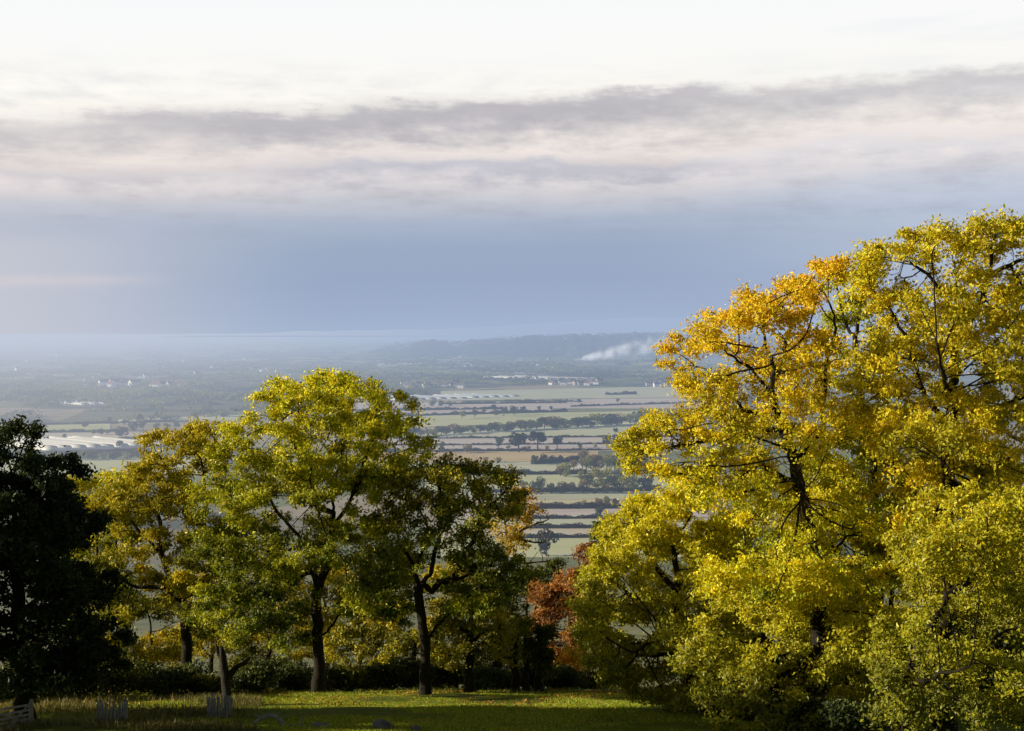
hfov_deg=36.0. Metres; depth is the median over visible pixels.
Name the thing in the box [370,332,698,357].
hillside woods
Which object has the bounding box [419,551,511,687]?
woodland tree
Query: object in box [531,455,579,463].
hedge
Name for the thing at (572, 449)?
hedge
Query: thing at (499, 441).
distant tree
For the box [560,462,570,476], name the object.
distant tree
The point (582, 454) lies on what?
distant tree
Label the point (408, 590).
woodland tree
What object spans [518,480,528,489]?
distant tree
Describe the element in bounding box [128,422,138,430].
distant tree
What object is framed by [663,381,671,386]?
village house
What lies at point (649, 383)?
village house
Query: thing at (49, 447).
polytunnel
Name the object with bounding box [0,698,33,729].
field gate
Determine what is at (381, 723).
boulder
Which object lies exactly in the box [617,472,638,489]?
distant tree
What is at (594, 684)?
shrub
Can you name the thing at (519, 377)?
polytunnel
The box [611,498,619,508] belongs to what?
distant tree
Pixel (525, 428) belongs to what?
distant tree
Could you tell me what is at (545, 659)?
tree
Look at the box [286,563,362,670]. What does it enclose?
woodland tree
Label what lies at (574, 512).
field
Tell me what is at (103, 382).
village house
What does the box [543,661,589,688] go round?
shrub
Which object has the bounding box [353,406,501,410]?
hedge
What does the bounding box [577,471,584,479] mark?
distant tree
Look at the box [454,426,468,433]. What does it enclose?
distant tree
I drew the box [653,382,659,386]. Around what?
village house
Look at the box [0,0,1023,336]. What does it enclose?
sky
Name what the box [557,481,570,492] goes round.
distant bush
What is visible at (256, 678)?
shrub
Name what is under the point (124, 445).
polytunnel
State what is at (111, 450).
hedge
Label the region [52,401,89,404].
polytunnel
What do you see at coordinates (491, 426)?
distant tree
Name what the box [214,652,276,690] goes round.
shrub
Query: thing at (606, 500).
distant tree
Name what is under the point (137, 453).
distant tree
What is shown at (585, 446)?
field
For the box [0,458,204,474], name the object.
field
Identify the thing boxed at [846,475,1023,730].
hazel tree
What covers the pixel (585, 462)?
distant tree
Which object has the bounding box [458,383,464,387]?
village house
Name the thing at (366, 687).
shrub
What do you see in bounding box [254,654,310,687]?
shrub
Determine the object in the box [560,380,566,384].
village house
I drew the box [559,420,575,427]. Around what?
distant tree
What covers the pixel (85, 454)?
distant tree
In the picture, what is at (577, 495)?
field
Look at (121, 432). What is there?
distant tree
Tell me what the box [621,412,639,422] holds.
distant tree
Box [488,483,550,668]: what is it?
half bare tree
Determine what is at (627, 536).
lime tree
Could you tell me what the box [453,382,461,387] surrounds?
village house
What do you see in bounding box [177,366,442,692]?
ash tree
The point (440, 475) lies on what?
spreading tree
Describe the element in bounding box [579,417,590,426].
distant tree
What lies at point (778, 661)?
shrub
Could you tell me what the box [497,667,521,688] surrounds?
shrub
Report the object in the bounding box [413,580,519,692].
field maple
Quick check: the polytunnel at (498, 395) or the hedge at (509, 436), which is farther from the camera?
the polytunnel at (498, 395)
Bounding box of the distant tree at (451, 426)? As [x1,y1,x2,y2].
[444,423,460,433]
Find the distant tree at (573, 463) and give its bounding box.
[569,460,576,468]
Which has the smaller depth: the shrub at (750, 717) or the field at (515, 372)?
the shrub at (750, 717)
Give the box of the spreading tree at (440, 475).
[362,445,549,694]
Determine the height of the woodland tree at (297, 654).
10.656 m
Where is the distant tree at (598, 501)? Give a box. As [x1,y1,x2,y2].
[595,497,602,504]
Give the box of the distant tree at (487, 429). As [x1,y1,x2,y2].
[481,425,490,431]
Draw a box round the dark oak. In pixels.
[0,414,144,719]
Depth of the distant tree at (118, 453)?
1334.72 m
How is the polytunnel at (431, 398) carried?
on the ground at (66, 413)
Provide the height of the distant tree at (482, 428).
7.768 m
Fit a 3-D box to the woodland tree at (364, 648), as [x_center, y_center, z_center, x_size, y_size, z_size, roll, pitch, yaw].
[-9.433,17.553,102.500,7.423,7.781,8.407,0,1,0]
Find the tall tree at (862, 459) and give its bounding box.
[796,259,929,696]
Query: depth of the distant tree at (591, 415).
1791.73 m
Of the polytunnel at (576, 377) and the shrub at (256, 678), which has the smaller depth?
the shrub at (256, 678)
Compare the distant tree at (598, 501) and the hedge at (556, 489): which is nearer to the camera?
the distant tree at (598, 501)
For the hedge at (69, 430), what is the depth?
1678.36 m
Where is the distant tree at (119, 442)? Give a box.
[116,440,122,447]
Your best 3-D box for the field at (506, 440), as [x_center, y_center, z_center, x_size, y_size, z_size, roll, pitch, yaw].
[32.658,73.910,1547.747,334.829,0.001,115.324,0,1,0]
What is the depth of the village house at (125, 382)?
3000.23 m
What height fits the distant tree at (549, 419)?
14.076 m
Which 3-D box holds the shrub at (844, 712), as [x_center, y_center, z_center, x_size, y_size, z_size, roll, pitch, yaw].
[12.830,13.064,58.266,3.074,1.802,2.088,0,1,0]
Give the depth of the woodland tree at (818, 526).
83.23 m
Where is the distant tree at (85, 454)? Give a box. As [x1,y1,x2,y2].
[77,451,87,458]
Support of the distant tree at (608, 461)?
on the field at (549, 467)
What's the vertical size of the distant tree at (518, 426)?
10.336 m
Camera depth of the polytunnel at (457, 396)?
2534.54 m
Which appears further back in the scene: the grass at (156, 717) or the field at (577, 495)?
the field at (577, 495)
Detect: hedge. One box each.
[26,419,188,424]
[42,448,149,453]
[45,429,117,432]
[118,436,224,438]
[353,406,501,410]
[387,446,525,451]
[393,434,678,438]
[395,408,566,415]
[396,442,675,445]
[444,400,566,403]
[479,468,586,474]
[486,484,661,492]
[499,501,662,508]
[503,399,582,401]
[503,532,588,538]
[506,513,636,518]
[506,522,675,528]
[526,447,708,450]
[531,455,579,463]
[570,401,699,406]
[605,390,636,394]
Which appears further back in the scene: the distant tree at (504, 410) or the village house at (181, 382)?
the village house at (181, 382)
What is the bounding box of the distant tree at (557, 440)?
[553,437,562,447]
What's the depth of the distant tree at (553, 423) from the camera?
1738.82 m
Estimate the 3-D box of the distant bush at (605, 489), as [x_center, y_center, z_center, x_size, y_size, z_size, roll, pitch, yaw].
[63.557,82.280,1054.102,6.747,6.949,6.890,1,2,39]
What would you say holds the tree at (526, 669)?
on the ground at (66, 413)
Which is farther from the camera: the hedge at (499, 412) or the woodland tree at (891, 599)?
the hedge at (499, 412)
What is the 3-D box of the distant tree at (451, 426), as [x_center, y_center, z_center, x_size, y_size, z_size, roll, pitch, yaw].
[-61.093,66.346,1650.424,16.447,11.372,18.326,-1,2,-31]
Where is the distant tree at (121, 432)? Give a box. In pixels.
[114,426,128,436]
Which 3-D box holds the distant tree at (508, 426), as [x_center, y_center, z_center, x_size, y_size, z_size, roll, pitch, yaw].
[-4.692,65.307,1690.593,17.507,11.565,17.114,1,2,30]
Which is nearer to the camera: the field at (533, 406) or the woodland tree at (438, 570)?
the woodland tree at (438, 570)
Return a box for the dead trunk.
[215,641,250,703]
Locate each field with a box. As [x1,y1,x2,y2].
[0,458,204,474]
[1,423,109,430]
[13,431,221,439]
[118,414,259,423]
[352,401,550,413]
[357,410,700,426]
[378,362,471,367]
[378,437,705,443]
[378,451,597,461]
[389,419,707,437]
[396,444,707,450]
[409,461,613,472]
[425,474,680,490]
[441,387,704,399]
[441,538,686,556]
[442,528,694,536]
[447,491,674,498]
[451,519,707,527]
[455,509,707,518]
[461,499,684,506]
[481,370,556,373]
[551,398,706,407]
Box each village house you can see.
[98,377,108,386]
[107,380,116,387]
[108,377,119,384]
[121,380,128,386]
[128,378,141,386]
[149,380,161,386]
[176,380,186,386]
[404,383,412,387]
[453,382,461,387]
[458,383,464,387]
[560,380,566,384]
[646,380,652,385]
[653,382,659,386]
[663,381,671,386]
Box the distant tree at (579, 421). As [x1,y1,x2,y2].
[570,417,587,426]
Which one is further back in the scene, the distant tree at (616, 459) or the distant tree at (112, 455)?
the distant tree at (112, 455)
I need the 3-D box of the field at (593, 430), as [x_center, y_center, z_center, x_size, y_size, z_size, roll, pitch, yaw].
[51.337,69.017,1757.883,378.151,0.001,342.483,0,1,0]
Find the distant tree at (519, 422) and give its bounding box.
[515,420,527,429]
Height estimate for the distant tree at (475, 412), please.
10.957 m
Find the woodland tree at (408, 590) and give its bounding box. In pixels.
[328,558,443,652]
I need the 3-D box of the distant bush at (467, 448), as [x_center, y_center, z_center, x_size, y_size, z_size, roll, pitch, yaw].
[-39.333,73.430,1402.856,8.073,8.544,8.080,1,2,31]
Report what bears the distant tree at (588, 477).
on the field at (568, 479)
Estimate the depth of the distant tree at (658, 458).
1170.04 m
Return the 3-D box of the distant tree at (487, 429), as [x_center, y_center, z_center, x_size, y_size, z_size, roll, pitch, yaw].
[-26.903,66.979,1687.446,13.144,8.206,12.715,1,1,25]
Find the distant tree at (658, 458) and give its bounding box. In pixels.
[648,455,660,472]
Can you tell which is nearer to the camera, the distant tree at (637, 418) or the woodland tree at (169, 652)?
the woodland tree at (169, 652)
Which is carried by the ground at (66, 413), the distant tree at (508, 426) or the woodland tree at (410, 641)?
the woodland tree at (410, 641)
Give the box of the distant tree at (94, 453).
[87,450,98,458]
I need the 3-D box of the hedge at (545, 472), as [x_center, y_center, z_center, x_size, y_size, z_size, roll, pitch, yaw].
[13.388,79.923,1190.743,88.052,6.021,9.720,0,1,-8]
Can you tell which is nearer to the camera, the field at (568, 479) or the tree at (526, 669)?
the tree at (526, 669)
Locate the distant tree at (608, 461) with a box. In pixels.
[600,454,614,467]
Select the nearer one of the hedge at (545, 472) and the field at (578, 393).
the hedge at (545, 472)
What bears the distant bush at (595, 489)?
on the field at (577, 495)
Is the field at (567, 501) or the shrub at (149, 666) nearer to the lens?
the shrub at (149, 666)
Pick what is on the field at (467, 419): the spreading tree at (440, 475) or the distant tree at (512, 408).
the distant tree at (512, 408)
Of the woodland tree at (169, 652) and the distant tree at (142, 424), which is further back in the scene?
the distant tree at (142, 424)
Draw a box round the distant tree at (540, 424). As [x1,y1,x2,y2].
[529,420,544,428]
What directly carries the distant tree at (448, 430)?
on the field at (593, 430)
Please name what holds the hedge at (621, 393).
on the field at (578, 393)
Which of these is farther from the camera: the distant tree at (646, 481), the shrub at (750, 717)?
the distant tree at (646, 481)
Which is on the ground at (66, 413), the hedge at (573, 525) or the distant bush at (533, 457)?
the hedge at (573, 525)
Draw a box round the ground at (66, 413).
[0,337,1023,730]
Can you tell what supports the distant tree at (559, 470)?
on the field at (568, 479)
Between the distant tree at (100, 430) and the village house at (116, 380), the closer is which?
the distant tree at (100, 430)
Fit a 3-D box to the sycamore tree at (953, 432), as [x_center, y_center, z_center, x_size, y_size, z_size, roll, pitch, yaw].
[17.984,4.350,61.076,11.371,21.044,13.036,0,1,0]
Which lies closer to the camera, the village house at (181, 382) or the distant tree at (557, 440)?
the distant tree at (557, 440)
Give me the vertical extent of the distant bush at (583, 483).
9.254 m
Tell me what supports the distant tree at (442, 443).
on the field at (512, 455)
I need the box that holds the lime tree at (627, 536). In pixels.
[562,474,757,715]
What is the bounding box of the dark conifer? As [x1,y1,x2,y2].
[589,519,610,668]
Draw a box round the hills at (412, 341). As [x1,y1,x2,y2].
[282,338,925,345]
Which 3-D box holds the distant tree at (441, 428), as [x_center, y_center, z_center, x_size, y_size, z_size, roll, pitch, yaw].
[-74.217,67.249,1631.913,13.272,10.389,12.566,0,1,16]
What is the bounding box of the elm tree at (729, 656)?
[650,548,926,730]
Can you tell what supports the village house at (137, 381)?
on the ground at (66, 413)
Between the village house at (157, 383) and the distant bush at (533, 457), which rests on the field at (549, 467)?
the distant bush at (533, 457)
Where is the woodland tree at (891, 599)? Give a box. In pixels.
[813,473,934,639]
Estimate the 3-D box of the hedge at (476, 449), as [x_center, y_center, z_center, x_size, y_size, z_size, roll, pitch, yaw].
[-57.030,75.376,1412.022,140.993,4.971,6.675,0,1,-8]
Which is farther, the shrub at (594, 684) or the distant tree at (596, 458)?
the distant tree at (596, 458)
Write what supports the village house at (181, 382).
on the ground at (66, 413)
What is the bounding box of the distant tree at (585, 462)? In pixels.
[579,455,595,470]
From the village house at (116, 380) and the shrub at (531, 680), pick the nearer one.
the shrub at (531, 680)
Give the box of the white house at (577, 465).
[574,459,582,469]
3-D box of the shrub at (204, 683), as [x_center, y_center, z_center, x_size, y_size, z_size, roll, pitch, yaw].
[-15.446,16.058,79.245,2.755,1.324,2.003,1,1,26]
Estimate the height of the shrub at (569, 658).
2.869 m
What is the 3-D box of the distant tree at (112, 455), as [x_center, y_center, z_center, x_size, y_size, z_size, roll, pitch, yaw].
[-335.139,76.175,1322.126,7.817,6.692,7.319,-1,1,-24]
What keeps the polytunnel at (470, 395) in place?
on the ground at (66, 413)
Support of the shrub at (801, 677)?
on the ground at (66, 413)
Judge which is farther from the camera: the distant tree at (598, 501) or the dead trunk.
the distant tree at (598, 501)
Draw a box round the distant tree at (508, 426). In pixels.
[502,421,515,430]
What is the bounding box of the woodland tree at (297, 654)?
[203,539,312,666]
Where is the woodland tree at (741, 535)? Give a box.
[662,504,798,641]
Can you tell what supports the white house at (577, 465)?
on the field at (549, 467)
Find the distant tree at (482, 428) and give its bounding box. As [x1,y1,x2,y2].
[475,425,484,431]
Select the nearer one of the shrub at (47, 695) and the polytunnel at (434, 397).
the shrub at (47, 695)
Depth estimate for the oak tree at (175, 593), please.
84.31 m
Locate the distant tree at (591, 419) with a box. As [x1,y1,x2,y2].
[582,416,599,426]
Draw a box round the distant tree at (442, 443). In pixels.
[439,441,444,452]
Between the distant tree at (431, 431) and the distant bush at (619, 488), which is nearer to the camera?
the distant bush at (619, 488)
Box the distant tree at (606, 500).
[602,495,610,504]
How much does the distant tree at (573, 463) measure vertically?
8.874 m
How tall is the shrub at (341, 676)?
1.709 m
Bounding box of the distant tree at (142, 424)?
[139,421,146,429]
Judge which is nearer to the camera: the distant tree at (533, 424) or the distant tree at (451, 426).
the distant tree at (451, 426)
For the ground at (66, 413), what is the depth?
1852.36 m
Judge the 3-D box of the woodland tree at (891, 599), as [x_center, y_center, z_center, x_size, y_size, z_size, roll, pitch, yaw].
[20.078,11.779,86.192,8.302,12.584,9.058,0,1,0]
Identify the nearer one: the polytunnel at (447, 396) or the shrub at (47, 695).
the shrub at (47, 695)
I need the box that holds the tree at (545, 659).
[520,621,565,691]
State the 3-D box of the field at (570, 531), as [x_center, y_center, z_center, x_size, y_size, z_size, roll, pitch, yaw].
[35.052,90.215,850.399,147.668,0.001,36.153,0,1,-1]
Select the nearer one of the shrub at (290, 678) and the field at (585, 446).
the shrub at (290, 678)
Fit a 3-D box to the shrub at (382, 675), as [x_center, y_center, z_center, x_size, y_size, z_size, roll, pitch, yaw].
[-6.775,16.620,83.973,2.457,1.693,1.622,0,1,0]
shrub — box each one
[0,665,40,701]
[33,665,87,700]
[65,664,126,696]
[89,644,149,697]
[97,657,184,694]
[119,665,189,695]
[168,659,214,692]
[185,672,235,694]
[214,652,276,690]
[231,664,278,692]
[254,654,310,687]
[273,659,312,690]
[305,662,364,690]
[324,661,370,691]
[358,665,374,689]
[364,662,407,690]
[385,653,433,689]
[417,661,464,690]
[430,662,464,689]
[460,665,490,688]
[463,665,511,689]
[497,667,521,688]
[519,662,552,687]
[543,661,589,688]
[553,642,586,671]
[575,669,608,688]
[693,690,762,720]
[726,615,786,698]
[746,686,839,730]
[777,623,841,693]
[816,696,895,730]
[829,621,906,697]
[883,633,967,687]
[930,617,1013,694]
[974,612,1023,707]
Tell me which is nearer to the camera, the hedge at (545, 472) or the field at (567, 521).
the field at (567, 521)
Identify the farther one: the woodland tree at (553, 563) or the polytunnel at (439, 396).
the polytunnel at (439, 396)
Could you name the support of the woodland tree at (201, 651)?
on the ground at (66, 413)
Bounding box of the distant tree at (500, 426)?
[493,422,504,431]
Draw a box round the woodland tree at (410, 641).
[364,623,461,686]
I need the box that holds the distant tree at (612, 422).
[600,413,621,424]
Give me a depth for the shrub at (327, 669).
84.63 m
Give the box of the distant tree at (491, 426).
[487,422,498,431]
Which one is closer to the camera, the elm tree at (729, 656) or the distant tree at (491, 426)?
the elm tree at (729, 656)
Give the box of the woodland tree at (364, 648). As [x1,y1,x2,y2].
[322,574,414,668]
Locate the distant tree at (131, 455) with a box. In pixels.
[127,449,135,457]
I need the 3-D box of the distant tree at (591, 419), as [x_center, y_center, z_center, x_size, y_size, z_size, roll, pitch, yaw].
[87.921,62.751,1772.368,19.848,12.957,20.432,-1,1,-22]
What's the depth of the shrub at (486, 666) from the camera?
86.18 m
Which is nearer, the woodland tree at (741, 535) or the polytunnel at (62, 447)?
the woodland tree at (741, 535)
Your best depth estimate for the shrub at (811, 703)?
60.05 m
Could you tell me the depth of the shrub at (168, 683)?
78.06 m
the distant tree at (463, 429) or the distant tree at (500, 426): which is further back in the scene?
the distant tree at (500, 426)
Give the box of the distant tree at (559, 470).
[555,464,564,475]
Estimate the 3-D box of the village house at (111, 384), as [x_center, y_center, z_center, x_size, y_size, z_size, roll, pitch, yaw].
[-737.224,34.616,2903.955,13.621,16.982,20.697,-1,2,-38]
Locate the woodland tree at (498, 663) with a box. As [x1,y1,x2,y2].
[452,608,554,670]
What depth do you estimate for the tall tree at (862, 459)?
69.70 m
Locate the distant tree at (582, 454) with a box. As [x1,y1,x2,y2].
[578,449,588,458]
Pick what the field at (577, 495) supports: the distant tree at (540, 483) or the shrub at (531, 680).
the distant tree at (540, 483)
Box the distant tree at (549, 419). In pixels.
[543,416,560,426]
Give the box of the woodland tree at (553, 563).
[509,555,570,637]
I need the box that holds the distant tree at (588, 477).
[581,471,594,484]
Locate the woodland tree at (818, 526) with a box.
[760,509,863,677]
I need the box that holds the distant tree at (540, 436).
[528,431,546,448]
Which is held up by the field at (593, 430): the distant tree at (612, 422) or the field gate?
the distant tree at (612, 422)
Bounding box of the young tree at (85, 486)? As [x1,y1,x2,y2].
[63,463,154,688]
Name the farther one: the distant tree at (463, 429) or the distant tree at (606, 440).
the distant tree at (463, 429)
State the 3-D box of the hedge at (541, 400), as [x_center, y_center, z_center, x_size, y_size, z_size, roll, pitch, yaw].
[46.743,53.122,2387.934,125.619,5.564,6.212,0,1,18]
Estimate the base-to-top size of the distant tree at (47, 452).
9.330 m
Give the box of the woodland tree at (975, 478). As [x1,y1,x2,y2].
[893,431,1023,687]
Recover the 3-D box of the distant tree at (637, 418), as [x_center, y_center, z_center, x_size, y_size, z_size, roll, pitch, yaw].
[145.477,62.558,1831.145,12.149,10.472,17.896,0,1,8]
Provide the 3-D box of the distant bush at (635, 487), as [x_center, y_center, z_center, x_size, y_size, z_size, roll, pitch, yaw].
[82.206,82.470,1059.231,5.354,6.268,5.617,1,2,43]
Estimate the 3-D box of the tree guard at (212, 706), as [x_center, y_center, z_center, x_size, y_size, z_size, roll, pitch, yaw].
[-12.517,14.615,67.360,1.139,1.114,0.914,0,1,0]
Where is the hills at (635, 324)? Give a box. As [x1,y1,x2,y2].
[0,317,1009,337]
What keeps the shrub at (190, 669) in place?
on the ground at (66, 413)
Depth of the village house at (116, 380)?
3001.54 m
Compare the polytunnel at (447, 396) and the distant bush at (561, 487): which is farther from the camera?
the polytunnel at (447, 396)
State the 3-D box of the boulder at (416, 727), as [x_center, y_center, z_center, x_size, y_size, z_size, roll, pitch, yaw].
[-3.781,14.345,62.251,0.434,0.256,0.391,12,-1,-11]
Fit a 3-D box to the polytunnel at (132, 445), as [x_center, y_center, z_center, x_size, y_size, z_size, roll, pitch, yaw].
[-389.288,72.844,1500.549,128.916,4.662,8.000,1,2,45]
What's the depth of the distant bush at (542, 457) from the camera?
1279.83 m
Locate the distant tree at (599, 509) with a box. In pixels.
[594,506,604,515]
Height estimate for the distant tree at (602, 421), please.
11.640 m
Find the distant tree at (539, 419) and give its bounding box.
[537,416,552,427]
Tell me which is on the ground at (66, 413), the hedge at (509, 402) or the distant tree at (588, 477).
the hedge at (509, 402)
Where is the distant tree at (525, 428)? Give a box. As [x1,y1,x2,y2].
[519,420,534,429]
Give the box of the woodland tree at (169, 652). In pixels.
[120,593,201,669]
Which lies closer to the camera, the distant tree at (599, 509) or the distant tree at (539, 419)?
the distant tree at (599, 509)
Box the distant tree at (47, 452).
[45,449,55,456]
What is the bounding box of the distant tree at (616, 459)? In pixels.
[612,454,621,472]
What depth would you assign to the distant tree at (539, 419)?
1741.63 m
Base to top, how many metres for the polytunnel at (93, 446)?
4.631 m
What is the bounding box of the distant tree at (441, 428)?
[434,426,446,434]
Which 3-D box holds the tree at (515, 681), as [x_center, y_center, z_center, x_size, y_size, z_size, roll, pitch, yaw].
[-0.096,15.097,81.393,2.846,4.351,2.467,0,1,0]
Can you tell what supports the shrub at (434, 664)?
on the ground at (66, 413)
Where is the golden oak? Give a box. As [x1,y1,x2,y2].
[603,251,936,727]
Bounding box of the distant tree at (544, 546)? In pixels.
[536,528,558,555]
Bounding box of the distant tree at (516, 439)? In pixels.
[509,432,527,451]
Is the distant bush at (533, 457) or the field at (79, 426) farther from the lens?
the field at (79, 426)
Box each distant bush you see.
[463,443,472,451]
[531,455,538,461]
[539,454,546,463]
[547,483,554,492]
[548,455,554,462]
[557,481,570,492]
[567,482,576,491]
[578,480,590,492]
[591,482,598,492]
[601,484,612,492]
[615,485,624,491]
[630,484,637,491]
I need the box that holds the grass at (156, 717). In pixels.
[0,686,783,730]
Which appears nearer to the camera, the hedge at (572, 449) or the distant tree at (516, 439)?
the distant tree at (516, 439)
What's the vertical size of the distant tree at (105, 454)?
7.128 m
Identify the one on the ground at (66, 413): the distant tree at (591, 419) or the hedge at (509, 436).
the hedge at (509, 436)
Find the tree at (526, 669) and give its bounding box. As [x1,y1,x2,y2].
[506,615,542,691]
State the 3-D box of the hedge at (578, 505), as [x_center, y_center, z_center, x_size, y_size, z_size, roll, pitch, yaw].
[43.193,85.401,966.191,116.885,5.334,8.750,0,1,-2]
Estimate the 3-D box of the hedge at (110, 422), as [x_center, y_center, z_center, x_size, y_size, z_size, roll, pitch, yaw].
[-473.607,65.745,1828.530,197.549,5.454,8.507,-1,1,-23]
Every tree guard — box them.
[96,697,127,723]
[206,693,232,717]
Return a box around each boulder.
[372,719,393,729]
[411,725,421,730]
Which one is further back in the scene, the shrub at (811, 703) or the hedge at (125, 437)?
the hedge at (125, 437)
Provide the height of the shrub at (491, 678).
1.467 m
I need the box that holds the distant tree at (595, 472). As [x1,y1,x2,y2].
[590,467,612,485]
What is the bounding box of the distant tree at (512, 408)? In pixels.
[510,406,518,414]
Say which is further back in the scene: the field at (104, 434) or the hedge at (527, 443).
the field at (104, 434)
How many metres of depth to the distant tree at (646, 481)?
1065.88 m
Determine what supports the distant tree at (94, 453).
on the field at (105, 464)
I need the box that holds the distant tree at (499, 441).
[495,436,503,447]
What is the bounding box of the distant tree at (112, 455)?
[108,452,116,459]
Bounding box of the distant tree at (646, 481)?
[636,473,654,489]
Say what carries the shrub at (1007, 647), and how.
on the ground at (66, 413)
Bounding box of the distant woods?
[0,341,739,421]
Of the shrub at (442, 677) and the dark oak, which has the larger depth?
the shrub at (442, 677)
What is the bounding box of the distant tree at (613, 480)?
[605,470,623,487]
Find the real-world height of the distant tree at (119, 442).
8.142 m
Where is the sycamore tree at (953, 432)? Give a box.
[826,203,1023,730]
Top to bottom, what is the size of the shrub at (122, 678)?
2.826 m
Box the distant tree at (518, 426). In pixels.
[504,421,519,430]
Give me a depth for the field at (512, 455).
1378.58 m
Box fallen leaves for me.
[104,689,780,730]
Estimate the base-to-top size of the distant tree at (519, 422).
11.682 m
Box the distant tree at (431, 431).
[427,428,438,434]
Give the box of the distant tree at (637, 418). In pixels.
[632,415,639,423]
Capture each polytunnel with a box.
[4,441,58,450]
[14,438,86,449]
[17,440,72,449]
[23,438,101,448]
[42,437,114,448]
[45,436,129,448]
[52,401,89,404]
[67,436,142,447]
[72,401,99,404]
[72,436,156,447]
[93,436,169,447]
[390,395,436,399]
[410,395,457,398]
[416,396,446,398]
[419,395,467,398]
[433,394,479,397]
[444,394,488,397]
[456,394,499,396]
[463,393,509,396]
[472,393,518,396]
[484,376,556,379]
[515,375,591,379]
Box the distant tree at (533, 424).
[526,421,538,428]
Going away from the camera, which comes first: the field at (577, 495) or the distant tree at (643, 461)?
the field at (577, 495)
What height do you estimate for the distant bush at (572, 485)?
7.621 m
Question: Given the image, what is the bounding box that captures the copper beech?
[521,541,603,669]
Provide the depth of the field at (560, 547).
789.17 m
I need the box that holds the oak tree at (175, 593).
[76,415,247,666]
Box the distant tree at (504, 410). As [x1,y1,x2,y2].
[501,407,507,415]
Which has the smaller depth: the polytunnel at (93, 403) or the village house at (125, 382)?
the polytunnel at (93, 403)
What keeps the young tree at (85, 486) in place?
on the ground at (66, 413)
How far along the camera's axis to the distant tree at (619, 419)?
1796.99 m
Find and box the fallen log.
[312,722,337,727]
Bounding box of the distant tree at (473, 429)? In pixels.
[469,426,477,432]
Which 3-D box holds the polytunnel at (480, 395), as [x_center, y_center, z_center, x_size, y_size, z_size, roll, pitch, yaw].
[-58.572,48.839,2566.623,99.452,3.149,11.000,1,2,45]
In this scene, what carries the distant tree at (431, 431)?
on the field at (593, 430)
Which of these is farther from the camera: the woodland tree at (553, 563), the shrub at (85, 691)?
the woodland tree at (553, 563)
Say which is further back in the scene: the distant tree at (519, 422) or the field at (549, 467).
the distant tree at (519, 422)
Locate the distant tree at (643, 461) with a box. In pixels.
[637,455,650,469]
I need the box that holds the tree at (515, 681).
[483,615,535,691]
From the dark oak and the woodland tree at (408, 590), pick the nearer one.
the dark oak
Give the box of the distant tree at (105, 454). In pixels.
[98,451,107,458]
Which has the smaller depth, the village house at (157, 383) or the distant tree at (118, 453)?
the distant tree at (118, 453)
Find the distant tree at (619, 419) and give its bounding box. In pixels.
[607,413,627,424]
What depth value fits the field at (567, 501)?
1003.62 m
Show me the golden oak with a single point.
(803, 533)
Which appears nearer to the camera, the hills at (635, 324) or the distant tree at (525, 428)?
the distant tree at (525, 428)
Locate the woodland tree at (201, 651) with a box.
[158,563,262,673]
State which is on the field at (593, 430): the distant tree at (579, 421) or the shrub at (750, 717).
the distant tree at (579, 421)
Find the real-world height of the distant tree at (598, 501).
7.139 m
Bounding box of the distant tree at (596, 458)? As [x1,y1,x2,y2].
[589,454,603,467]
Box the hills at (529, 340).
[347,331,962,357]
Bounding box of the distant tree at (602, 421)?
[598,416,614,425]
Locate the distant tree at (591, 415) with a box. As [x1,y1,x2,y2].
[589,413,602,424]
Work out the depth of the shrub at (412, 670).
84.54 m
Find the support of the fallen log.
on the ground at (66, 413)
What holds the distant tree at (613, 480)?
on the field at (568, 479)
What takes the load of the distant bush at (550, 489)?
on the field at (577, 495)
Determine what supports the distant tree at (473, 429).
on the field at (593, 430)
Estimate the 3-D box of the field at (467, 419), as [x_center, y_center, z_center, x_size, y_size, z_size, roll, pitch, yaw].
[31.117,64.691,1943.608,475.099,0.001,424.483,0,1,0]
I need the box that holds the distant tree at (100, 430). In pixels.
[97,428,104,433]
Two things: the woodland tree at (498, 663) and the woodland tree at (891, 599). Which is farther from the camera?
the woodland tree at (498, 663)
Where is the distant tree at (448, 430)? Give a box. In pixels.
[442,427,451,433]
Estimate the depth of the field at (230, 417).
1930.59 m
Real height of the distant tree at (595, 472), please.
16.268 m
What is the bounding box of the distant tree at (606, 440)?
[601,435,610,447]
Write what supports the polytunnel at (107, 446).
on the ground at (66, 413)
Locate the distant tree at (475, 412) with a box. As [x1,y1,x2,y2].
[472,409,478,417]
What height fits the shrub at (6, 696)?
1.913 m
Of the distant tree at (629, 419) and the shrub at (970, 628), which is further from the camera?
the distant tree at (629, 419)
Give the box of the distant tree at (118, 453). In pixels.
[113,450,121,457]
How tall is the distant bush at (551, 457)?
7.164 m
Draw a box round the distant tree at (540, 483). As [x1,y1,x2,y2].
[528,476,546,492]
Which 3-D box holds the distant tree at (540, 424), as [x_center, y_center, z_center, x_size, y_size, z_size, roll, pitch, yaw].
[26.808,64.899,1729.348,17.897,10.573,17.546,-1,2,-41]
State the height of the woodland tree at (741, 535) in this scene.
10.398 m
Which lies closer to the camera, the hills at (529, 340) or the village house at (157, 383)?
the village house at (157, 383)
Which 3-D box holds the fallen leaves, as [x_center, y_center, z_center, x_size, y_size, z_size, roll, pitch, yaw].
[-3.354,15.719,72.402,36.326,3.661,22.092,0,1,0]
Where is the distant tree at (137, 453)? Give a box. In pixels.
[133,448,143,456]
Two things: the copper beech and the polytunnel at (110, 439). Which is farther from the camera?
the polytunnel at (110, 439)
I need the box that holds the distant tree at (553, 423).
[548,417,566,427]

